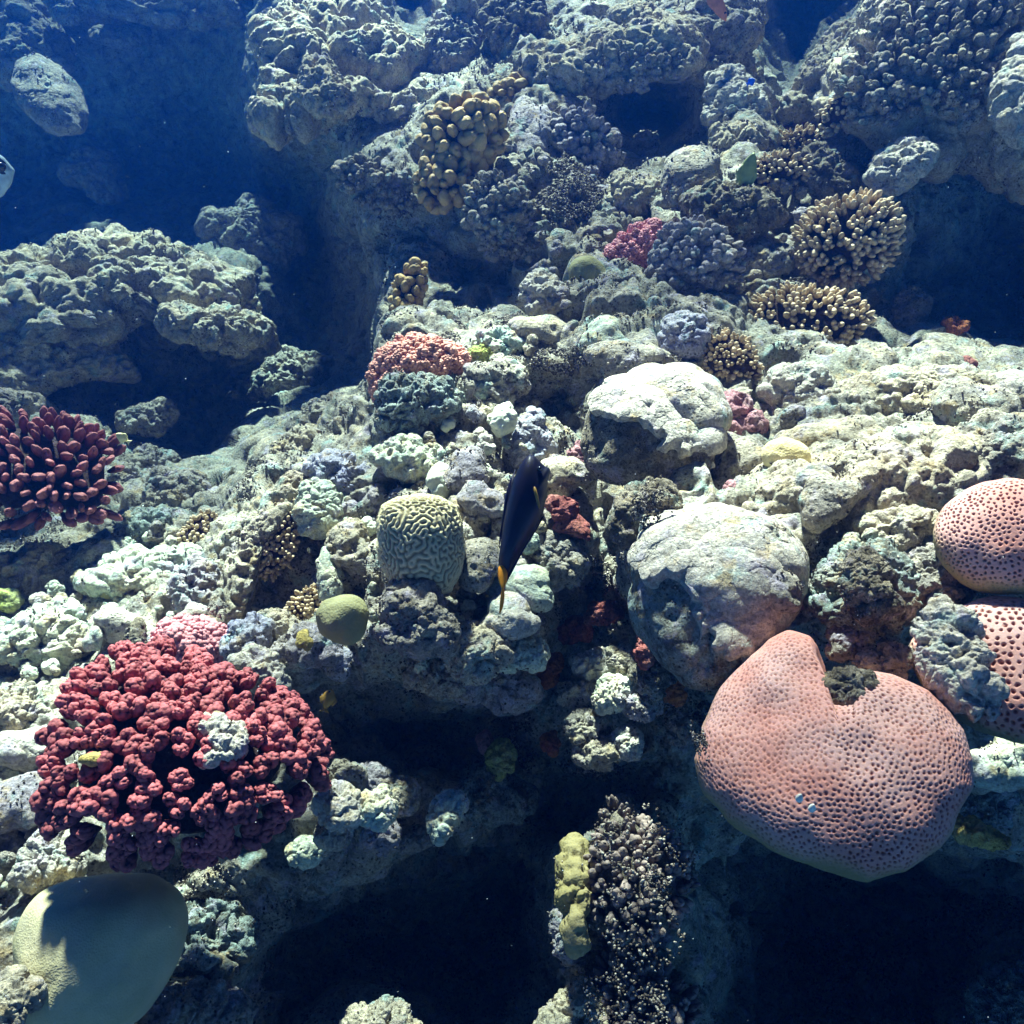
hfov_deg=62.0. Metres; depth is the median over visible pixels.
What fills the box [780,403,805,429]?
rubble lump
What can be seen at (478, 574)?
reef rock
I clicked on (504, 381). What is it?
reef rock
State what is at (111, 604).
rubble lump
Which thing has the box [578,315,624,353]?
reef rock
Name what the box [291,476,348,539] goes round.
reef rock
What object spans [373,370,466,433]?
reef block
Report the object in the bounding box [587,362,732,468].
sponge crust
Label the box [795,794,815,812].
christmas tree worm
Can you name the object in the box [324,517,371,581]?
reef rock
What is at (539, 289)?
reef rock
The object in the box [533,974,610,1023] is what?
reef rock
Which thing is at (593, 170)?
rubble lump
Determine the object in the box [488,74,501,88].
rubble lump
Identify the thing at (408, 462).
reef rock
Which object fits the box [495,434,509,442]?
rubble lump
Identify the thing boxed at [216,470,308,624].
ridge
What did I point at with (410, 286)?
knob coral
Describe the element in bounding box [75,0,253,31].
reef rock
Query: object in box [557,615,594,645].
orange crust
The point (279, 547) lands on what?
finger coral
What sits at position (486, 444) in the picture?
rubble lump
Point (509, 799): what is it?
reef rock
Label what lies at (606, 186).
rubble lump
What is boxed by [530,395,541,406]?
rubble lump
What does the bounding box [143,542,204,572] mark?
pale mound
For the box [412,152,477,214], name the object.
knob coral
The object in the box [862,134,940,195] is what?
reef rock
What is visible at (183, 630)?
knob coral
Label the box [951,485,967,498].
rubble lump
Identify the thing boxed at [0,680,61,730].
reef rock
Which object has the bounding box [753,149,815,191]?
finger coral
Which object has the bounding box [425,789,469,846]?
club rock
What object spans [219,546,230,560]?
rubble lump
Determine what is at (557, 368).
turf clump
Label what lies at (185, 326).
reef rock
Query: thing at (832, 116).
finger coral
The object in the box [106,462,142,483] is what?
reef rock
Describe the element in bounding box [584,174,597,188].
rubble lump
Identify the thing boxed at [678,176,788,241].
reef rock
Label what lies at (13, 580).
rubble lump
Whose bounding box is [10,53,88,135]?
boulder
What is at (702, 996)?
turf outcrop
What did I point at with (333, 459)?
reef rock
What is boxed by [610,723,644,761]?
cleft rock
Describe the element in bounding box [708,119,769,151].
reef rock
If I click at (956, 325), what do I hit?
reef rock
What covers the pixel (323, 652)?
reef rock
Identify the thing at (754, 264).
rubble lump
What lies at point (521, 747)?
turf clump
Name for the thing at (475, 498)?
reef rock
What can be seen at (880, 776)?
honeycomb coral
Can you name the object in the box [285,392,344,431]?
reef rock
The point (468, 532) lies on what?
rubble lump
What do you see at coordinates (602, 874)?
dead coral
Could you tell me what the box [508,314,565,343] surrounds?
reef rock
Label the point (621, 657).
cleft rock
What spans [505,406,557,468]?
spire rock
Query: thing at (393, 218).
turf clump
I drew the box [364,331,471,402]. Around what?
knob coral
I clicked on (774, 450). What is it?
dome coral
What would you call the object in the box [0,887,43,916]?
reef rock
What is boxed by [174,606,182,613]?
rubble lump
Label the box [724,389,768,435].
reef rock
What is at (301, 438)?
reef rock
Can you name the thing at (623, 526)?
knob rock
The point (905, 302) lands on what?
reef rock
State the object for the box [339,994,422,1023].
reef rock
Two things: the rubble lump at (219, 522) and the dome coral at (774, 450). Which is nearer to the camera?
the dome coral at (774, 450)
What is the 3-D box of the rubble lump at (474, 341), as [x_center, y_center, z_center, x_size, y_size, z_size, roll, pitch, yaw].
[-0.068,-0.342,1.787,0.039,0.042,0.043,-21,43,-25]
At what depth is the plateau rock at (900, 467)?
1.25 m
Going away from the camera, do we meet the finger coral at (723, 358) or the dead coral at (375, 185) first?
the finger coral at (723, 358)
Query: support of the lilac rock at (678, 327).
on the terrain
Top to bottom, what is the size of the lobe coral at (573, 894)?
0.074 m
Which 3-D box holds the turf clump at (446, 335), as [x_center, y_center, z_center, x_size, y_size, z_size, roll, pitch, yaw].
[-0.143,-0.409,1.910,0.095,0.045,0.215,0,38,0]
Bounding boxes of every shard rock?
[123,616,147,644]
[207,588,226,623]
[315,546,343,601]
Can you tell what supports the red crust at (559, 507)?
on the red crust at (577, 526)
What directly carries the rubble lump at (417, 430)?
on the terrain
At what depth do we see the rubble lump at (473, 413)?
1.60 m
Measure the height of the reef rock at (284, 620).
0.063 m
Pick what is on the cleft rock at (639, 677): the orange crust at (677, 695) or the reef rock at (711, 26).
the orange crust at (677, 695)
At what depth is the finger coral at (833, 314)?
1.79 m
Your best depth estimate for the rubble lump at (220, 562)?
1.58 m
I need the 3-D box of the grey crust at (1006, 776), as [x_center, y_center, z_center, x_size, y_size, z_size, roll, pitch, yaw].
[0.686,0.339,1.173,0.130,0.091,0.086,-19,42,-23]
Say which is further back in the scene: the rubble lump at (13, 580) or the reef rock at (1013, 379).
the rubble lump at (13, 580)
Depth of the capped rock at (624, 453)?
1.39 m
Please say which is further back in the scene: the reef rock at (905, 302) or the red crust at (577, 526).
the reef rock at (905, 302)
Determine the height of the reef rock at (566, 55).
0.210 m
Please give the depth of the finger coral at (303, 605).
1.48 m
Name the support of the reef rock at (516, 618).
on the reef rock at (529, 654)
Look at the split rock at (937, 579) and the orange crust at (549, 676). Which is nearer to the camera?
the split rock at (937, 579)
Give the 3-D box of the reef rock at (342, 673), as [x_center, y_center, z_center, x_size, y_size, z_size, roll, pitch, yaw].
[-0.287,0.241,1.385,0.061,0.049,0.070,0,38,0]
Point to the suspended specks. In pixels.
(635, 474)
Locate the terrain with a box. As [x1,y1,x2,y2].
[0,0,1023,1023]
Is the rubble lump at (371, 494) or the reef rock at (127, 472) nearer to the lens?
the rubble lump at (371, 494)
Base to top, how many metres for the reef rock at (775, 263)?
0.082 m
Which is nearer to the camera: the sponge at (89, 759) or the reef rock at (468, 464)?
the sponge at (89, 759)
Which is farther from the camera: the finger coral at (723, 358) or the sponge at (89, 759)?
the finger coral at (723, 358)
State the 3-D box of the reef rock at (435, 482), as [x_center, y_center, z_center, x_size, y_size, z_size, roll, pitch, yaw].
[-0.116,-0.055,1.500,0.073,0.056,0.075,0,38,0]
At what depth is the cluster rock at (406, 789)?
1.32 m
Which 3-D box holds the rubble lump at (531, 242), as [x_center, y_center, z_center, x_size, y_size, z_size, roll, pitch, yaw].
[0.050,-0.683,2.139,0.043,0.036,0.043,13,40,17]
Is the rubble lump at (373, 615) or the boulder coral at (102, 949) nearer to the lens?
the boulder coral at (102, 949)
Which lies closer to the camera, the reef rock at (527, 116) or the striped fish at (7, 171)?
the striped fish at (7, 171)
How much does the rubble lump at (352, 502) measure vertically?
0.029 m
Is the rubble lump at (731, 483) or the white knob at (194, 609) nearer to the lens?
the rubble lump at (731, 483)
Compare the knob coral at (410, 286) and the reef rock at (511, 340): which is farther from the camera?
the knob coral at (410, 286)
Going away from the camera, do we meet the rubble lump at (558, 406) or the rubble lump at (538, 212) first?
the rubble lump at (558, 406)
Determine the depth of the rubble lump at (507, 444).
1.56 m
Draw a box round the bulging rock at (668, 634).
[628,567,742,692]
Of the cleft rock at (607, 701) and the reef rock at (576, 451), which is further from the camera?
the reef rock at (576, 451)
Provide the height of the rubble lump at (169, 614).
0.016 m
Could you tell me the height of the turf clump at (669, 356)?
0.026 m
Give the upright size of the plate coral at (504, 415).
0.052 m
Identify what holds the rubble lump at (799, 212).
on the terrain
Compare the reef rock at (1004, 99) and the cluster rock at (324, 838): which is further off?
the reef rock at (1004, 99)
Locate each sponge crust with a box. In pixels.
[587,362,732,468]
[627,502,809,663]
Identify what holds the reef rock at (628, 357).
on the terrain
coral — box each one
[0,405,126,530]
[12,873,188,1023]
[29,634,334,872]
[100,593,112,600]
[148,612,226,663]
[176,508,217,544]
[257,497,299,582]
[283,583,321,620]
[316,594,368,645]
[331,151,416,215]
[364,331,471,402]
[376,493,465,593]
[387,257,428,311]
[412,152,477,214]
[415,90,509,173]
[460,168,536,262]
[484,736,517,781]
[487,72,528,101]
[490,401,517,437]
[548,98,625,174]
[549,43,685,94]
[554,832,591,959]
[568,255,605,279]
[583,794,700,950]
[589,939,701,1023]
[602,217,662,268]
[643,214,746,293]
[653,319,661,331]
[694,630,973,881]
[701,327,764,382]
[747,280,876,346]
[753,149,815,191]
[761,437,810,466]
[778,122,832,158]
[789,187,906,292]
[815,49,874,138]
[833,0,1023,133]
[909,596,1023,743]
[933,478,1023,594]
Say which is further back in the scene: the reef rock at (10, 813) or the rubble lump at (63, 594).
the rubble lump at (63, 594)
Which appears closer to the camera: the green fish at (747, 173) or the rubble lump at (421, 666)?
the rubble lump at (421, 666)
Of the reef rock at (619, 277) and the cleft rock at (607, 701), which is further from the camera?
the reef rock at (619, 277)
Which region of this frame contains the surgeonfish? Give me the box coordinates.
[498,455,549,612]
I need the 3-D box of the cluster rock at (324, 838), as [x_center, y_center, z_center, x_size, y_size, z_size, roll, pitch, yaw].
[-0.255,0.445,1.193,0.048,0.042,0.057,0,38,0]
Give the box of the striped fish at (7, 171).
[0,155,14,196]
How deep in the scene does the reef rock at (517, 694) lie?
1.37 m
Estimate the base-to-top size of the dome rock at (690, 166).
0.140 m
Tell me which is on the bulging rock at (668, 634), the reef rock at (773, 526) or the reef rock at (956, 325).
the reef rock at (773, 526)
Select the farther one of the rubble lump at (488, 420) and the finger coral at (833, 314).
the finger coral at (833, 314)
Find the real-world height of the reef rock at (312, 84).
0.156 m
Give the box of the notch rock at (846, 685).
[822,665,879,704]
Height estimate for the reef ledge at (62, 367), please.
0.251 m
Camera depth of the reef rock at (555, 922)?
1.22 m
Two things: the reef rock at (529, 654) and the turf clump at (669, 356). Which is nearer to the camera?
the reef rock at (529, 654)
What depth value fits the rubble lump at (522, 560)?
1.39 m
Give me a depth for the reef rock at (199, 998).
1.15 m
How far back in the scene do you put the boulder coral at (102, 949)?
1.01 m
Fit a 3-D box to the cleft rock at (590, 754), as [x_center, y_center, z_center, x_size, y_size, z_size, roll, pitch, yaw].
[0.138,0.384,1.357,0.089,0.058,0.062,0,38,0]
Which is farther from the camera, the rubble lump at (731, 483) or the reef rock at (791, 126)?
the reef rock at (791, 126)
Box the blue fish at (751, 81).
[745,78,754,86]
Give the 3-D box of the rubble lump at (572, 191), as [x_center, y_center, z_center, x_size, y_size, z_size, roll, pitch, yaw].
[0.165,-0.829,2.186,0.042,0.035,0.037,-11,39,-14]
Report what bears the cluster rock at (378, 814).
on the terrain
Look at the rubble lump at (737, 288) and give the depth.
1.88 m
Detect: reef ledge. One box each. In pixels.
[0,223,281,356]
[0,324,141,396]
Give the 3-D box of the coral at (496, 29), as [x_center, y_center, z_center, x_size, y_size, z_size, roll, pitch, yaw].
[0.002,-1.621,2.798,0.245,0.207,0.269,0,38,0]
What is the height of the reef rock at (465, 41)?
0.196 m
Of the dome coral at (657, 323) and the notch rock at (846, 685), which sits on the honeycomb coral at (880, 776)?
the notch rock at (846, 685)
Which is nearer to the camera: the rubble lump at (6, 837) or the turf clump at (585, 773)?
the rubble lump at (6, 837)
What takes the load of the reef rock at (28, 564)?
on the terrain
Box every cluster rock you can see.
[284,835,325,870]
[310,779,364,832]
[313,822,346,851]
[327,757,367,791]
[359,783,398,832]
[359,821,401,857]
[360,761,394,790]
[389,775,420,817]
[395,823,431,854]
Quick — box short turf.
[0,0,1023,1023]
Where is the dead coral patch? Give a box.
[195,710,249,769]
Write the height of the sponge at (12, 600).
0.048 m
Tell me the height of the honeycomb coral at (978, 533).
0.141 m
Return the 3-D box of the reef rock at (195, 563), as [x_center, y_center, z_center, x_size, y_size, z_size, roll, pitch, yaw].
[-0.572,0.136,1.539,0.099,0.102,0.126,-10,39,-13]
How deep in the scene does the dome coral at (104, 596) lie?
1.55 m
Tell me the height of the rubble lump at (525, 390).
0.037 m
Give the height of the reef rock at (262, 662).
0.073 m
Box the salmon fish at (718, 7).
[706,0,726,20]
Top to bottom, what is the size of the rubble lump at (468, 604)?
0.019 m
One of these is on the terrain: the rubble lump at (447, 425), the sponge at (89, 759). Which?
the rubble lump at (447, 425)
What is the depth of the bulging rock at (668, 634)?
1.13 m
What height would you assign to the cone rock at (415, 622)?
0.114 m
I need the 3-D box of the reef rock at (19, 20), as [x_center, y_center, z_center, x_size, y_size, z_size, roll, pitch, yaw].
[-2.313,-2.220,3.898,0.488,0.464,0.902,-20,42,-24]
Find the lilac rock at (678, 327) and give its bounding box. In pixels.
[657,310,713,360]
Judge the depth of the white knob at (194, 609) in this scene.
1.44 m
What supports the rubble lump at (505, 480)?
on the terrain
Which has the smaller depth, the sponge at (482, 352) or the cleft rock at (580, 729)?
the cleft rock at (580, 729)
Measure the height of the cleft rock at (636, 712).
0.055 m
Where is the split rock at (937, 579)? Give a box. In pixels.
[906,540,976,607]
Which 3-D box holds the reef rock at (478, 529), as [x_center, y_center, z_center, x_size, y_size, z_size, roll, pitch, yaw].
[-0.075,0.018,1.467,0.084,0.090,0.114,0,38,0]
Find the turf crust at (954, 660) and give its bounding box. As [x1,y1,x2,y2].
[909,594,1009,722]
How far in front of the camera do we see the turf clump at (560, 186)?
2.17 m
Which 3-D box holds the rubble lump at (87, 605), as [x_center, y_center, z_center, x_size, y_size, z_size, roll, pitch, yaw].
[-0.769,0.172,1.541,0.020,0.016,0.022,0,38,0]
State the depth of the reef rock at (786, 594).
1.11 m
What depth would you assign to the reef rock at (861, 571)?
1.07 m
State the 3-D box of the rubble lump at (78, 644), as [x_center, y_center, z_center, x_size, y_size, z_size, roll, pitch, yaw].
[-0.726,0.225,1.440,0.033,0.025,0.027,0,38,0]
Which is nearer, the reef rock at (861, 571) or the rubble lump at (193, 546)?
the reef rock at (861, 571)
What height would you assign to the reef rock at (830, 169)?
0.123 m
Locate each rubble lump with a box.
[0,766,18,778]
[0,829,18,842]
[0,851,15,867]
[0,881,12,889]
[9,576,20,587]
[20,665,38,680]
[28,591,45,604]
[41,658,59,674]
[45,580,65,596]
[56,592,67,596]
[70,569,82,581]
[73,638,83,651]
[82,601,90,611]
[100,602,118,609]
[124,537,135,544]
[142,532,148,541]
[143,584,157,601]
[147,520,163,542]
[165,535,177,545]
[166,611,174,617]
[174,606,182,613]
[185,543,202,551]
[214,558,224,571]
[215,517,227,528]
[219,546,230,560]
[261,6,270,13]
[341,499,357,513]
[349,424,357,432]
[361,516,376,536]
[367,483,386,503]
[368,604,378,622]
[379,436,392,444]
[389,487,402,499]
[408,426,423,434]
[414,660,429,673]
[417,487,430,493]
[422,431,435,443]
[441,419,454,432]
[455,586,477,602]
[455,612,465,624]
[460,599,476,611]
[461,403,471,419]
[462,610,473,619]
[463,522,474,540]
[465,404,486,422]
[471,337,479,346]
[473,391,488,400]
[473,427,488,441]
[476,433,495,455]
[486,413,492,431]
[486,463,493,476]
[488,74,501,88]
[490,353,504,360]
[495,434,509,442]
[501,436,513,448]
[501,475,511,490]
[514,380,531,397]
[516,555,527,565]
[518,168,530,183]
[522,334,538,356]
[523,166,534,175]
[523,533,539,554]
[525,232,538,248]
[530,199,541,214]
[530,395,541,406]
[534,147,544,157]
[534,231,549,245]
[537,152,552,164]
[550,239,563,256]
[552,399,564,413]
[555,285,569,301]
[557,192,567,201]
[560,299,571,308]
[568,183,583,195]
[582,235,599,249]
[583,164,599,174]
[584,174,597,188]
[590,234,602,242]
[596,184,608,192]
[603,229,612,238]
[719,286,726,292]
[722,479,735,488]
[728,282,745,294]
[748,268,762,279]
[749,259,759,268]
[757,507,766,514]
[778,180,793,194]
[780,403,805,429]
[793,206,806,223]
[795,186,807,199]
[840,532,860,545]
[937,498,951,512]
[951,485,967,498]
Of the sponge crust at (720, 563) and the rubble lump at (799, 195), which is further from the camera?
the rubble lump at (799, 195)
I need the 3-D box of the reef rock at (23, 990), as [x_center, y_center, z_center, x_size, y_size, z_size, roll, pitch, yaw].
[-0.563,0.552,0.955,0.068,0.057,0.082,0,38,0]
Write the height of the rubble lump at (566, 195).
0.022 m
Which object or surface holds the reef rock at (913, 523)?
on the terrain
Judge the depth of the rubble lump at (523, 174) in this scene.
2.19 m
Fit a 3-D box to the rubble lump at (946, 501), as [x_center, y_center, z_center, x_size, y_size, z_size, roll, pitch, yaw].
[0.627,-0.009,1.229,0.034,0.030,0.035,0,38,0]
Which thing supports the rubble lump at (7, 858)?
on the terrain
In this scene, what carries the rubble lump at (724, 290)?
on the terrain
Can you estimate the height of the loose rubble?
0.689 m
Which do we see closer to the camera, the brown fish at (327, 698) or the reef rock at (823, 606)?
the reef rock at (823, 606)
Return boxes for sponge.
[0,587,24,613]
[78,751,100,766]
[295,629,313,651]
[468,343,496,362]
[963,355,977,366]
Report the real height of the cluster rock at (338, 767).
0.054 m
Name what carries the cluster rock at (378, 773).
on the terrain
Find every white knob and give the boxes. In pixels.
[82,626,103,651]
[93,607,138,643]
[180,602,206,615]
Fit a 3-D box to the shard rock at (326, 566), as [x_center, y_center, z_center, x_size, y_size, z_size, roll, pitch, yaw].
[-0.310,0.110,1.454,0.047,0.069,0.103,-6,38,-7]
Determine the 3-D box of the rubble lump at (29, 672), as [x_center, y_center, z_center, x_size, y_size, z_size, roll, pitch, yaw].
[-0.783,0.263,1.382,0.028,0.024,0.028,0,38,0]
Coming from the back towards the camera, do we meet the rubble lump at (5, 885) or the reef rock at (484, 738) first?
the reef rock at (484, 738)
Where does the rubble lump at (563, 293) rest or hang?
on the terrain
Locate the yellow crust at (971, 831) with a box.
[951,813,1011,851]
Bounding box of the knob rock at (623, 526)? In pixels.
[607,476,682,549]
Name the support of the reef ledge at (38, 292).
on the terrain
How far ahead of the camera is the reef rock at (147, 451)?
2.24 m
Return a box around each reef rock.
[0,0,76,92]
[0,387,45,423]
[0,541,69,594]
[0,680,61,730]
[0,725,46,771]
[0,771,42,834]
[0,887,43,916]
[0,964,47,1023]
[6,829,89,894]
[41,0,91,26]
[57,145,129,205]
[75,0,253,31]
[88,22,151,50]
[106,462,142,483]
[112,503,194,546]
[114,396,179,438]
[128,443,181,470]
[137,974,258,1023]
[140,465,211,507]
[154,299,271,357]
[166,551,220,613]
[171,897,260,981]
[194,193,308,275]
[226,643,291,693]
[240,344,334,401]
[257,608,300,641]
[269,423,320,454]
[271,621,343,672]
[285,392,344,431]
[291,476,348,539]
[292,52,358,120]
[302,448,370,494]
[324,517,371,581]
[324,645,353,681]
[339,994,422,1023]
[368,432,444,483]
[402,659,465,700]
[424,8,482,74]
[425,462,452,497]
[443,446,489,491]
[443,618,517,685]
[448,492,490,537]
[454,670,543,716]
[456,480,503,518]
[458,537,499,592]
[459,760,538,829]
[462,358,529,401]
[475,324,525,355]
[475,729,493,754]
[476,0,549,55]
[478,591,540,639]
[485,564,553,612]
[499,633,550,673]
[508,95,551,154]
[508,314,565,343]
[510,14,709,100]
[518,268,564,316]
[522,529,593,592]
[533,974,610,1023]
[541,455,592,496]
[548,908,587,966]
[566,439,583,462]
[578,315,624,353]
[583,338,665,377]
[593,0,687,53]
[603,269,636,285]
[606,167,660,217]
[622,130,661,153]
[658,0,768,87]
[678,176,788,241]
[700,63,773,128]
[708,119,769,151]
[710,431,763,478]
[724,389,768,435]
[744,236,795,280]
[752,514,791,542]
[756,360,840,408]
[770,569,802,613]
[773,414,883,445]
[775,17,855,126]
[783,122,818,130]
[798,140,866,201]
[798,473,862,530]
[803,537,922,640]
[825,625,875,662]
[837,362,1023,416]
[837,546,905,626]
[851,504,938,551]
[852,641,914,679]
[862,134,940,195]
[887,285,932,330]
[930,376,1021,426]
[940,315,970,335]
[954,408,1023,480]
[959,791,1020,830]
[963,958,1023,1023]
[984,26,1023,148]
[996,369,1023,394]
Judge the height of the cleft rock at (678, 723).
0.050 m
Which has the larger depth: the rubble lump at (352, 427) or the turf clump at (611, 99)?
the turf clump at (611, 99)
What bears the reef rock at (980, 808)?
on the terrain
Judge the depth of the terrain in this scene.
1.93 m
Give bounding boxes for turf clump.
[377,193,413,220]
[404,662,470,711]
[431,319,467,340]
[481,311,535,328]
[508,712,535,772]
[529,345,591,377]
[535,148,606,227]
[554,749,623,781]
[583,914,685,1023]
[584,93,624,116]
[585,552,612,600]
[588,795,702,965]
[630,486,673,531]
[657,354,681,364]
[690,720,708,769]
[835,151,872,194]
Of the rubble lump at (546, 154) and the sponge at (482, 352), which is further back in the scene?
the rubble lump at (546, 154)
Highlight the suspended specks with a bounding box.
[5,21,1023,1020]
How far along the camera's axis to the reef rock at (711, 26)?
2.51 m
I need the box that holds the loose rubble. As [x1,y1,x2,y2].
[18,75,936,839]
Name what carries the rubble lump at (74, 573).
on the terrain
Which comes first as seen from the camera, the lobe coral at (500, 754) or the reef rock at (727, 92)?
the lobe coral at (500, 754)
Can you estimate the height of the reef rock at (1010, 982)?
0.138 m
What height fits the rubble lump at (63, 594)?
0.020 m
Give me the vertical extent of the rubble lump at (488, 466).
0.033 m
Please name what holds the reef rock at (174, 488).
on the terrain
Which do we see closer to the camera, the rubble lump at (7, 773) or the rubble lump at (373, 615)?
the rubble lump at (7, 773)
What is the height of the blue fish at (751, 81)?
0.020 m
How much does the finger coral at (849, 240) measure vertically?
0.207 m
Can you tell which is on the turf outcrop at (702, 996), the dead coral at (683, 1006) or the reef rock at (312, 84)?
the dead coral at (683, 1006)
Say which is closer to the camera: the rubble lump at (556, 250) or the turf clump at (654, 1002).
the turf clump at (654, 1002)
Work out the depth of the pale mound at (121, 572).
1.56 m
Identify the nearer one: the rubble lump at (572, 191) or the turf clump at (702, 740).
the turf clump at (702, 740)
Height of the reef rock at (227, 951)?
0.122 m
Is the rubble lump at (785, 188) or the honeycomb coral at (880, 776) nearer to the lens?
the honeycomb coral at (880, 776)
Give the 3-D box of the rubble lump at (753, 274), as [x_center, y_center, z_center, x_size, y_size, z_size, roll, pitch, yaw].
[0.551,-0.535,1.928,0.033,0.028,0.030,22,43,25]
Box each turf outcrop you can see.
[585,946,709,1014]
[586,793,697,949]
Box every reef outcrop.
[247,0,434,150]
[811,0,1023,204]
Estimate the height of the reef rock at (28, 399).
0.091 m
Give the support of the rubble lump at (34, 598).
on the terrain
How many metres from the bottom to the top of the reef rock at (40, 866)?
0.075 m
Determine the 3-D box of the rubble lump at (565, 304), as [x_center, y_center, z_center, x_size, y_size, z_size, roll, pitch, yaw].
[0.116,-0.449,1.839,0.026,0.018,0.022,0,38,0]
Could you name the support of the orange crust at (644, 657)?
on the cleft rock at (639, 677)
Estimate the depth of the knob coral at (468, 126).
2.18 m
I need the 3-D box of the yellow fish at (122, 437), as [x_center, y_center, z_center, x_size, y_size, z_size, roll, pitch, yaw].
[-0.705,-0.134,1.550,0.027,0.020,0.013,7,38,8]
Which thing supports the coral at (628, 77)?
on the reef rock at (566, 55)
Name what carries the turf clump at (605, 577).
on the terrain
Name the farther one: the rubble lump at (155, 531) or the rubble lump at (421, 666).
the rubble lump at (155, 531)
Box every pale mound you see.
[0,595,89,675]
[72,543,173,598]
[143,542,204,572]
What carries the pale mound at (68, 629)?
on the terrain
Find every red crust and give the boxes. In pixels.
[545,494,579,521]
[552,513,590,540]
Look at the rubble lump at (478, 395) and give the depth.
1.64 m
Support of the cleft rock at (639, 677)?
on the cleft rock at (636, 712)
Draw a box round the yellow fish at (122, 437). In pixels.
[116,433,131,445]
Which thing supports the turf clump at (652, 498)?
on the sponge crust at (720, 563)
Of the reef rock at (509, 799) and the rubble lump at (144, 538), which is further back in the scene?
the rubble lump at (144, 538)
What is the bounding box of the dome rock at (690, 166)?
[660,145,720,210]
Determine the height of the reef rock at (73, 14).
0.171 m
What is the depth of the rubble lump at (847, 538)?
1.18 m
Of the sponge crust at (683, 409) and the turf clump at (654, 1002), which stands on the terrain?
the turf clump at (654, 1002)
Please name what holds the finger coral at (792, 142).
on the terrain
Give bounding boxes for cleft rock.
[555,680,595,710]
[562,705,612,745]
[568,646,613,681]
[569,670,581,684]
[571,734,620,772]
[591,672,627,715]
[605,642,636,675]
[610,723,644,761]
[616,671,633,695]
[622,690,663,723]
[627,658,677,700]
[664,709,698,746]
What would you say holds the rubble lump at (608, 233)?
on the terrain
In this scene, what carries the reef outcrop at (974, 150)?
on the terrain
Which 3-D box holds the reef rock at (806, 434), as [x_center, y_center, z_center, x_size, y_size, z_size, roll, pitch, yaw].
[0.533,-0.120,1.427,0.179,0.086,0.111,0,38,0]
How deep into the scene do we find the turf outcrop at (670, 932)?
1.24 m
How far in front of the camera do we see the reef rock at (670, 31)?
2.44 m
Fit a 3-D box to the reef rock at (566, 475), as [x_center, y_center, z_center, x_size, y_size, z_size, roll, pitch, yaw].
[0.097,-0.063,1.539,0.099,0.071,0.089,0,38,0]
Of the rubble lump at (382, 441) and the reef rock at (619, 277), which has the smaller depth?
the rubble lump at (382, 441)
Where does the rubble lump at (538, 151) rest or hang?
on the terrain
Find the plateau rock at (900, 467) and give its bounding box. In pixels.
[741,421,991,551]
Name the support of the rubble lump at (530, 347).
on the terrain
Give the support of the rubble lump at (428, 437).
on the reef rock at (408, 462)
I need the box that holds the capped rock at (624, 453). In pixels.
[580,409,714,485]
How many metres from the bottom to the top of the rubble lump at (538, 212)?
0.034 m
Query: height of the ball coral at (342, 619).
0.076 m
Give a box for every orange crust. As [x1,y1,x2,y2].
[536,652,564,689]
[539,730,561,757]
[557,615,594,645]
[583,599,624,626]
[633,635,654,669]
[663,681,687,706]
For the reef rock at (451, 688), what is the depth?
1.37 m
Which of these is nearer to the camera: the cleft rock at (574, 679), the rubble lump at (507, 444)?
the cleft rock at (574, 679)
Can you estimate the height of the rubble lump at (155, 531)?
0.037 m
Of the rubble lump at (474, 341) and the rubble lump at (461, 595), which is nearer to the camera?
the rubble lump at (461, 595)
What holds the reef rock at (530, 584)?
on the terrain
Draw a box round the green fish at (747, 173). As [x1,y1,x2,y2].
[736,152,756,186]
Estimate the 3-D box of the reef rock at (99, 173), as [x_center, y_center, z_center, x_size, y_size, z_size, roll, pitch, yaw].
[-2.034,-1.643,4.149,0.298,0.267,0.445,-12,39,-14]
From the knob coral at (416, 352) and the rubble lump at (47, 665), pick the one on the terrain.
the rubble lump at (47, 665)
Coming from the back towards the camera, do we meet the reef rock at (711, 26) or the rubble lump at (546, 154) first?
the reef rock at (711, 26)
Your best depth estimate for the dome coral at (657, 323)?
1.74 m
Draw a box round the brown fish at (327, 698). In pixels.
[320,689,336,713]
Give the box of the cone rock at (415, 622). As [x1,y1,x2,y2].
[373,578,460,661]
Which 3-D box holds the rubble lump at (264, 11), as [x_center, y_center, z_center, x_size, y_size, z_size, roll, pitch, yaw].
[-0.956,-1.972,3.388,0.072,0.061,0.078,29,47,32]
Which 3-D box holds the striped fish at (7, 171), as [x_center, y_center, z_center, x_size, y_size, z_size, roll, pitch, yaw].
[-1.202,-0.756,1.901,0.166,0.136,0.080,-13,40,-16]
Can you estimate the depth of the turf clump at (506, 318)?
1.89 m
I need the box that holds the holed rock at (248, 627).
[219,611,275,660]
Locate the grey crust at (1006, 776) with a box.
[970,737,1023,792]
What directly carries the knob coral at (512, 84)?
on the terrain
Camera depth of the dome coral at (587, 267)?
1.92 m
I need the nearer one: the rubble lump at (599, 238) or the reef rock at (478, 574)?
the reef rock at (478, 574)
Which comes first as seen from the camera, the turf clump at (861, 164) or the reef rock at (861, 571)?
the reef rock at (861, 571)
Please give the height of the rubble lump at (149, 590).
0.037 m
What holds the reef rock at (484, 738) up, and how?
on the terrain
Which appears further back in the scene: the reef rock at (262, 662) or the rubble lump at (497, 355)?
the rubble lump at (497, 355)
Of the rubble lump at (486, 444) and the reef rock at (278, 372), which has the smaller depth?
the rubble lump at (486, 444)
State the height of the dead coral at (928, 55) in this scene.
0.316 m
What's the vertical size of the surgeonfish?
0.170 m
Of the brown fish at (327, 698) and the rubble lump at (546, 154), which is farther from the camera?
the rubble lump at (546, 154)

